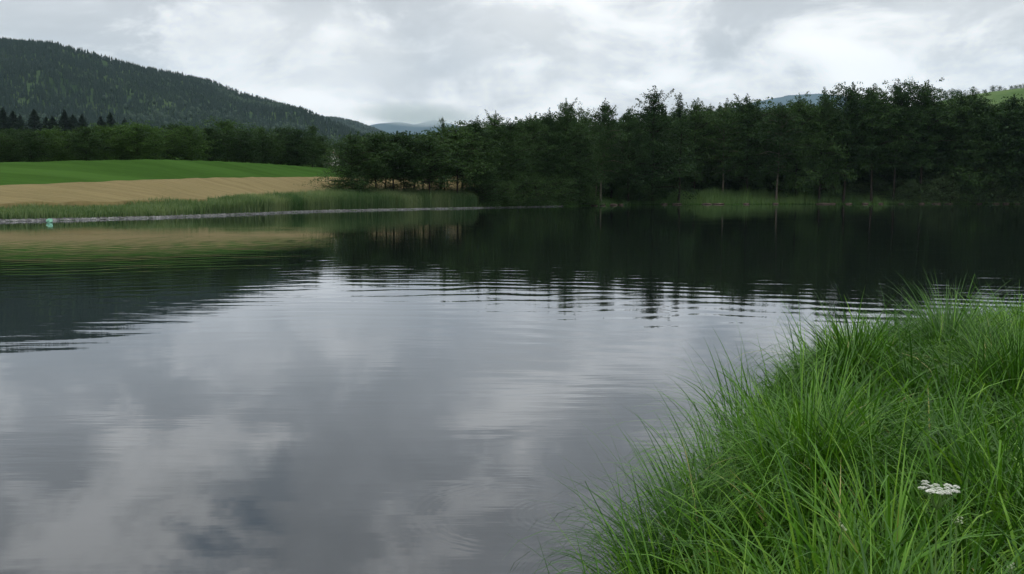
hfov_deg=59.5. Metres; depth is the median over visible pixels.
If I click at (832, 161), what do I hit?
alder tree
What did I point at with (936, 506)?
umbel flower
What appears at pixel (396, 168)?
alder tree
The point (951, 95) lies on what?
hedgerow tree
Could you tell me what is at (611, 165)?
alder tree
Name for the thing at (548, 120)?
alder tree
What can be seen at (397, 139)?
alder tree
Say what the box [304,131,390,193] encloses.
alder tree
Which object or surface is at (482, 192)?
shrub
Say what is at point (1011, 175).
alder tree
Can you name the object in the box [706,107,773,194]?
alder tree
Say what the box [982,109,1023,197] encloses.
alder tree
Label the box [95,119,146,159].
leafy tree
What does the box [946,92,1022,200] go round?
alder tree
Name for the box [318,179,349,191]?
shrub
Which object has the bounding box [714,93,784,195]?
alder tree
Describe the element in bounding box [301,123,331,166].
leafy tree
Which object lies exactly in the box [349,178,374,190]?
shrub
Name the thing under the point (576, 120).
alder tree
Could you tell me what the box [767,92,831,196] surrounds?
alder tree
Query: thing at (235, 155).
leafy tree
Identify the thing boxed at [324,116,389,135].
hill forest
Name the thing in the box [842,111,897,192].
alder tree
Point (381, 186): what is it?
shrub
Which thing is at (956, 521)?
umbel flower
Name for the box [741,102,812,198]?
alder tree
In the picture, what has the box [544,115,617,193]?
alder tree
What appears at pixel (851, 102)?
alder tree
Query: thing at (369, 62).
sky
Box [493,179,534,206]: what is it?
shrub
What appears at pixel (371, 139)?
alder tree
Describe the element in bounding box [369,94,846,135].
mountain
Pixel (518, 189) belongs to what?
shrub
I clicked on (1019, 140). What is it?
alder tree
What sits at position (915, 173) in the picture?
alder tree
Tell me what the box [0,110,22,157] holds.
spruce tree
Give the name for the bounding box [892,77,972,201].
alder tree
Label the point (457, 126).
alder tree
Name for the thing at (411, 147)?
alder tree
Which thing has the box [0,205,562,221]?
gravel
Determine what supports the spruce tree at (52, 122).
on the ground at (64, 172)
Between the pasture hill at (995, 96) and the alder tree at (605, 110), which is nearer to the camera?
the alder tree at (605, 110)
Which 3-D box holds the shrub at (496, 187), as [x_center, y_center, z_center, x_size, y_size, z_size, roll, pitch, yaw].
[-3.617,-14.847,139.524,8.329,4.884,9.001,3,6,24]
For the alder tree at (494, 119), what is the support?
on the ground at (64, 172)
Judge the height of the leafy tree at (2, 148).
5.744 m
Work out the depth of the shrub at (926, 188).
195.54 m
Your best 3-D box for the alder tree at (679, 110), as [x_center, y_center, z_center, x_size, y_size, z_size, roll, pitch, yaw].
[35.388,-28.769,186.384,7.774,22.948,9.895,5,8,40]
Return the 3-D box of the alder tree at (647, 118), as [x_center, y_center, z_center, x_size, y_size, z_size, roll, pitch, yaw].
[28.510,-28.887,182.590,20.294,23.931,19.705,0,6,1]
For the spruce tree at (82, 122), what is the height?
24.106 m
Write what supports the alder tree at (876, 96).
on the ground at (64, 172)
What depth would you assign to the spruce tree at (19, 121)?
459.09 m
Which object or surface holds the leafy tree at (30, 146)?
on the ground at (64, 172)
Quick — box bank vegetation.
[0,193,273,218]
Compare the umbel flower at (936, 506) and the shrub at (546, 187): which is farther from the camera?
the shrub at (546, 187)
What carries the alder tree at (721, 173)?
on the ground at (64, 172)
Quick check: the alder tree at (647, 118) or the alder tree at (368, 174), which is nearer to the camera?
the alder tree at (368, 174)
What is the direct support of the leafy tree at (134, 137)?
on the ground at (64, 172)
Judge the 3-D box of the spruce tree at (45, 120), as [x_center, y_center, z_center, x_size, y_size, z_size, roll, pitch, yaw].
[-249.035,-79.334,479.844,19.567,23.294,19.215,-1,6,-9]
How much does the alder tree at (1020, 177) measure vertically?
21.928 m
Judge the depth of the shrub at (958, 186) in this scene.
196.16 m
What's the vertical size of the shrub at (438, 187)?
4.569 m
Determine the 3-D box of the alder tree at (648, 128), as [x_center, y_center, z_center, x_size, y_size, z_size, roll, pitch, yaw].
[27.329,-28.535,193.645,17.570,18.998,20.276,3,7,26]
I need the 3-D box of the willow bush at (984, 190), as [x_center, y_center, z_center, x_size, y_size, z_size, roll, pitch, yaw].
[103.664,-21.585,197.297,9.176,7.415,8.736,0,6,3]
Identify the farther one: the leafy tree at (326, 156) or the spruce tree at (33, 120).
the spruce tree at (33, 120)
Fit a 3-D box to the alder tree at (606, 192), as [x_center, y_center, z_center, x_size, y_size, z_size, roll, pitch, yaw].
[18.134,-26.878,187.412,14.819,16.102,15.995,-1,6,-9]
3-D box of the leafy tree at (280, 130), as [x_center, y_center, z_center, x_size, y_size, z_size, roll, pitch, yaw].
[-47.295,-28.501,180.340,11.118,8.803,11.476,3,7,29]
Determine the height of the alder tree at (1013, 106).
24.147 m
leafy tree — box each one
[0,126,37,161]
[0,130,24,161]
[1,129,55,161]
[20,125,74,161]
[37,125,89,160]
[58,124,113,160]
[85,123,130,160]
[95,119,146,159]
[107,120,169,159]
[131,121,183,159]
[148,120,192,159]
[160,122,221,160]
[195,113,260,161]
[195,124,235,161]
[221,128,268,162]
[224,140,248,161]
[246,125,287,163]
[260,125,298,164]
[273,127,327,165]
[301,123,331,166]
[303,134,335,167]
[305,142,336,167]
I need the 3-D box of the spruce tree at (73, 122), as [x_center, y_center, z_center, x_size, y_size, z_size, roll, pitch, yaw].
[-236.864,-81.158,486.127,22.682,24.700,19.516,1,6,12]
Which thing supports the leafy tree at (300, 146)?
on the ground at (64, 172)
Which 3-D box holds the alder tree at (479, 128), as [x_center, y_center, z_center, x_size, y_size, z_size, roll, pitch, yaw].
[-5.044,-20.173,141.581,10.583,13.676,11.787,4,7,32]
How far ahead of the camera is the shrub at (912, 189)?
197.50 m
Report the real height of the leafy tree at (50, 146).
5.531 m
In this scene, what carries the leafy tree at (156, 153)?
on the ground at (64, 172)
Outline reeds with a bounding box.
[207,187,478,213]
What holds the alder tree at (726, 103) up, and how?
on the ground at (64, 172)
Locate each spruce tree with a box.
[0,107,15,134]
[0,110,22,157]
[9,114,31,146]
[24,109,44,154]
[41,116,61,142]
[41,117,50,130]
[57,110,73,132]
[67,115,79,132]
[74,114,94,153]
[88,116,113,156]
[106,112,115,129]
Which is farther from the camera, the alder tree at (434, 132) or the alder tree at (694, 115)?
the alder tree at (694, 115)
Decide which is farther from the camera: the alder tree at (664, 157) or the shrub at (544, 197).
the alder tree at (664, 157)
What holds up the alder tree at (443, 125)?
on the ground at (64, 172)
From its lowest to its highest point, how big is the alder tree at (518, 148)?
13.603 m
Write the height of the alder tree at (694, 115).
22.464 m
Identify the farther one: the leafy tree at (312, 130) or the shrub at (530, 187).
the leafy tree at (312, 130)
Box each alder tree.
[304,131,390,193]
[326,133,400,184]
[341,134,411,186]
[342,130,413,190]
[358,130,435,190]
[386,132,454,189]
[395,133,474,192]
[404,132,466,187]
[421,127,473,178]
[423,123,500,195]
[429,123,503,189]
[435,116,458,191]
[446,120,519,189]
[451,115,508,194]
[478,110,523,184]
[485,116,545,195]
[505,121,544,178]
[508,112,559,186]
[517,116,554,183]
[522,107,574,194]
[534,97,595,199]
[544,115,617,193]
[552,111,611,167]
[554,127,610,205]
[577,113,608,180]
[582,98,633,202]
[586,120,625,196]
[586,121,611,203]
[594,119,639,197]
[601,113,672,197]
[607,85,701,202]
[609,106,653,200]
[615,110,678,197]
[631,111,716,196]
[656,109,682,187]
[660,98,730,193]
[661,92,701,202]
[675,111,721,189]
[689,106,735,188]
[690,106,756,190]
[691,104,747,191]
[702,102,714,113]
[705,102,731,117]
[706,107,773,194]
[710,104,773,191]
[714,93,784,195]
[721,105,798,193]
[738,97,845,198]
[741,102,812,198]
[757,103,798,191]
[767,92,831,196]
[772,88,860,202]
[782,103,856,193]
[787,105,877,197]
[806,81,896,203]
[826,114,884,188]
[831,103,896,191]
[836,95,920,193]
[841,80,909,202]
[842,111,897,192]
[872,78,935,203]
[873,104,978,199]
[874,118,952,194]
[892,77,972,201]
[908,101,977,184]
[923,99,1012,193]
[929,86,1013,200]
[929,90,997,202]
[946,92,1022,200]
[954,104,1023,202]
[968,97,1023,199]
[978,94,1023,202]
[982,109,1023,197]
[990,116,1023,201]
[1001,97,1023,184]
[1003,126,1023,202]
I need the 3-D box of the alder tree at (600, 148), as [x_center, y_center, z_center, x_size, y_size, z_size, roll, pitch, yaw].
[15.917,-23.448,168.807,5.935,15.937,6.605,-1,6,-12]
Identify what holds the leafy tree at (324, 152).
on the ground at (64, 172)
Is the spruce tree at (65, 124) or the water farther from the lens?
the spruce tree at (65, 124)
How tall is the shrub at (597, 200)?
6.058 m
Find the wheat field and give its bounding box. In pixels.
[0,177,546,207]
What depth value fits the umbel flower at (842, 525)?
1.84 m
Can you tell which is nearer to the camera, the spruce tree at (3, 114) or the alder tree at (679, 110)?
the alder tree at (679, 110)
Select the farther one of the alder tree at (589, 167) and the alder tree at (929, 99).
the alder tree at (929, 99)
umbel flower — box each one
[838,520,846,573]
[919,480,960,573]
[952,514,962,573]
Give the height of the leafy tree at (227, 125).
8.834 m
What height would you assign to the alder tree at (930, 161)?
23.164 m
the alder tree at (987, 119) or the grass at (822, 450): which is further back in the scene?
the alder tree at (987, 119)
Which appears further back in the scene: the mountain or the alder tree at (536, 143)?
the mountain
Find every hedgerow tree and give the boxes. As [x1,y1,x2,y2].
[939,90,950,100]
[947,89,954,97]
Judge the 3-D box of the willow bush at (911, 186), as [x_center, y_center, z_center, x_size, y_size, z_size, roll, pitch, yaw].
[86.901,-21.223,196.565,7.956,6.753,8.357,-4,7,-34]
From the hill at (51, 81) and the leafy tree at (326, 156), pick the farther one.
the hill at (51, 81)
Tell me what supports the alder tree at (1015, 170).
on the ground at (64, 172)
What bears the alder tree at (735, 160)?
on the ground at (64, 172)
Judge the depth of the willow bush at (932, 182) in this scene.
196.12 m
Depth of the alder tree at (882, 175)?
203.63 m
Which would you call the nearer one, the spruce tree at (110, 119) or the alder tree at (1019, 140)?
the alder tree at (1019, 140)
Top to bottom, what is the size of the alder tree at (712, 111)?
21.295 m
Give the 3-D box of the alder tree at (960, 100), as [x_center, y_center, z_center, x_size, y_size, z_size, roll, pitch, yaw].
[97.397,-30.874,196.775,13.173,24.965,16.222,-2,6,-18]
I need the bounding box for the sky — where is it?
[0,0,1023,127]
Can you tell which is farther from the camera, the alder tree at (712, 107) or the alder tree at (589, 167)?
the alder tree at (712, 107)
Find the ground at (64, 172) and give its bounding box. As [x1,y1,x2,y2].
[0,156,1023,555]
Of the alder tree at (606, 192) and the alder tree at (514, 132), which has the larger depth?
the alder tree at (606, 192)
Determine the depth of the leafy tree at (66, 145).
133.22 m
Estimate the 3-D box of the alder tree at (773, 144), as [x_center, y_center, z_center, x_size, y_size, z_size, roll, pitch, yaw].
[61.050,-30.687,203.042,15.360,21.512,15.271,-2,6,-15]
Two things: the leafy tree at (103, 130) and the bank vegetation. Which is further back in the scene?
the leafy tree at (103, 130)
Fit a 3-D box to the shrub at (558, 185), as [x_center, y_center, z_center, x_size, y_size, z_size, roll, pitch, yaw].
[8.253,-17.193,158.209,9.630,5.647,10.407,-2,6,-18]
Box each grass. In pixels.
[507,263,1023,573]
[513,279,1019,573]
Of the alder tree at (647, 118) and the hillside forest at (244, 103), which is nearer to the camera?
the alder tree at (647, 118)
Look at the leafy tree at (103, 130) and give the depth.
134.47 m
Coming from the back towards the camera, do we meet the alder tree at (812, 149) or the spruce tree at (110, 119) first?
the spruce tree at (110, 119)
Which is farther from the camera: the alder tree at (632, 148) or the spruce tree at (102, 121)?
the spruce tree at (102, 121)
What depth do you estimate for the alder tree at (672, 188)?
203.75 m
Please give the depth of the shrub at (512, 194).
140.82 m
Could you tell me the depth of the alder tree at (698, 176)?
206.51 m
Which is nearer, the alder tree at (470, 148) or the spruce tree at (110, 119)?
the alder tree at (470, 148)
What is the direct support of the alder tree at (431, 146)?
on the ground at (64, 172)
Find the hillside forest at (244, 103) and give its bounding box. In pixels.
[0,36,367,165]
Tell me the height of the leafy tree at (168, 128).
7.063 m
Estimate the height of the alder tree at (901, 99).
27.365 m
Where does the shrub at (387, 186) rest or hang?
on the ground at (64, 172)
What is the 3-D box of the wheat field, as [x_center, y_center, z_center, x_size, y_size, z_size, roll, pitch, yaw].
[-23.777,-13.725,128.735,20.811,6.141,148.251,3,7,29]
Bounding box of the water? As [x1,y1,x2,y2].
[0,204,1023,573]
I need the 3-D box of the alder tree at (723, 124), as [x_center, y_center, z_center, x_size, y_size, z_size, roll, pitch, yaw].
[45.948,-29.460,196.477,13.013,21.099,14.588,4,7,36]
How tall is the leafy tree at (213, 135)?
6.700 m
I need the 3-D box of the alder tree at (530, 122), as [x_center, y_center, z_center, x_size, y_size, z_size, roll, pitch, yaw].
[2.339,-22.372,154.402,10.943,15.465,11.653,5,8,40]
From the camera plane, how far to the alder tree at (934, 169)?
199.92 m
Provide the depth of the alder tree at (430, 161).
135.28 m
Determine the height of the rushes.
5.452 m
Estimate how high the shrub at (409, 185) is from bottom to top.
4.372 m
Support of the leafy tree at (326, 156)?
on the ground at (64, 172)
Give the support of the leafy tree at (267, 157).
on the ground at (64, 172)
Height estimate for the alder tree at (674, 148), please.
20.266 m
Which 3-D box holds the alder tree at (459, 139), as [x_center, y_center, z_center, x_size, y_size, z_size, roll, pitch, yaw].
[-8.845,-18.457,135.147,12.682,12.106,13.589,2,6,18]
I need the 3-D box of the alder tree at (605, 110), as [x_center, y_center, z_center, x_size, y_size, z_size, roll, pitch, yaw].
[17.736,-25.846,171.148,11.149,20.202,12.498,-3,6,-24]
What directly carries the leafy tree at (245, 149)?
on the ground at (64, 172)
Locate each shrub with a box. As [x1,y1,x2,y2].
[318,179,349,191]
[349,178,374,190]
[367,183,392,190]
[372,181,401,190]
[389,178,428,192]
[424,179,460,194]
[454,177,508,206]
[473,176,515,205]
[485,180,526,206]
[493,170,546,205]
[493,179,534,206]
[509,175,551,206]
[517,175,562,205]
[527,174,575,204]
[549,173,585,204]
[583,176,608,204]
[880,185,913,203]
[895,177,935,201]
[901,182,944,203]
[922,178,963,202]
[934,183,971,202]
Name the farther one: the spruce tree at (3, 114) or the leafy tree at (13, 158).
the spruce tree at (3, 114)
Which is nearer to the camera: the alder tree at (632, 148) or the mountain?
the alder tree at (632, 148)
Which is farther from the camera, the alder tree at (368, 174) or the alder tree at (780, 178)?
the alder tree at (780, 178)
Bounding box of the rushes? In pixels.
[479,185,1023,206]
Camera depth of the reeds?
115.21 m
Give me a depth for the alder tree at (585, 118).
191.80 m
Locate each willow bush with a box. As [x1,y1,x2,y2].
[891,176,927,203]
[913,168,965,202]
[964,173,1006,203]
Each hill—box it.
[0,46,351,148]
[940,88,1023,109]
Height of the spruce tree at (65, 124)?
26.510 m
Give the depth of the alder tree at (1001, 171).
193.92 m
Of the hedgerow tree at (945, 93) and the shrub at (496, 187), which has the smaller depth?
the shrub at (496, 187)
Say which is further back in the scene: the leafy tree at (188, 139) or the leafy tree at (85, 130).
the leafy tree at (188, 139)
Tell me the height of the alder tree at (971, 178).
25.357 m
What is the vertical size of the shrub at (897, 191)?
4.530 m
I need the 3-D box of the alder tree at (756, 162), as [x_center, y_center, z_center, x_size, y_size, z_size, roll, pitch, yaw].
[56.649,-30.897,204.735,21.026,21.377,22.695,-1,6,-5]
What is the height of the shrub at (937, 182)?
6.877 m
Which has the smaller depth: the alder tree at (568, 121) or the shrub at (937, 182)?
the alder tree at (568, 121)
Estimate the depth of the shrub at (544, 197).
149.71 m
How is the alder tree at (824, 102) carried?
on the ground at (64, 172)
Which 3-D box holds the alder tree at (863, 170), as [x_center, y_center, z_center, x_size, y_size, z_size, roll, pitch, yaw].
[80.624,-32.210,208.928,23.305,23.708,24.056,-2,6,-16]
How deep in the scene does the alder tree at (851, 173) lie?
206.92 m

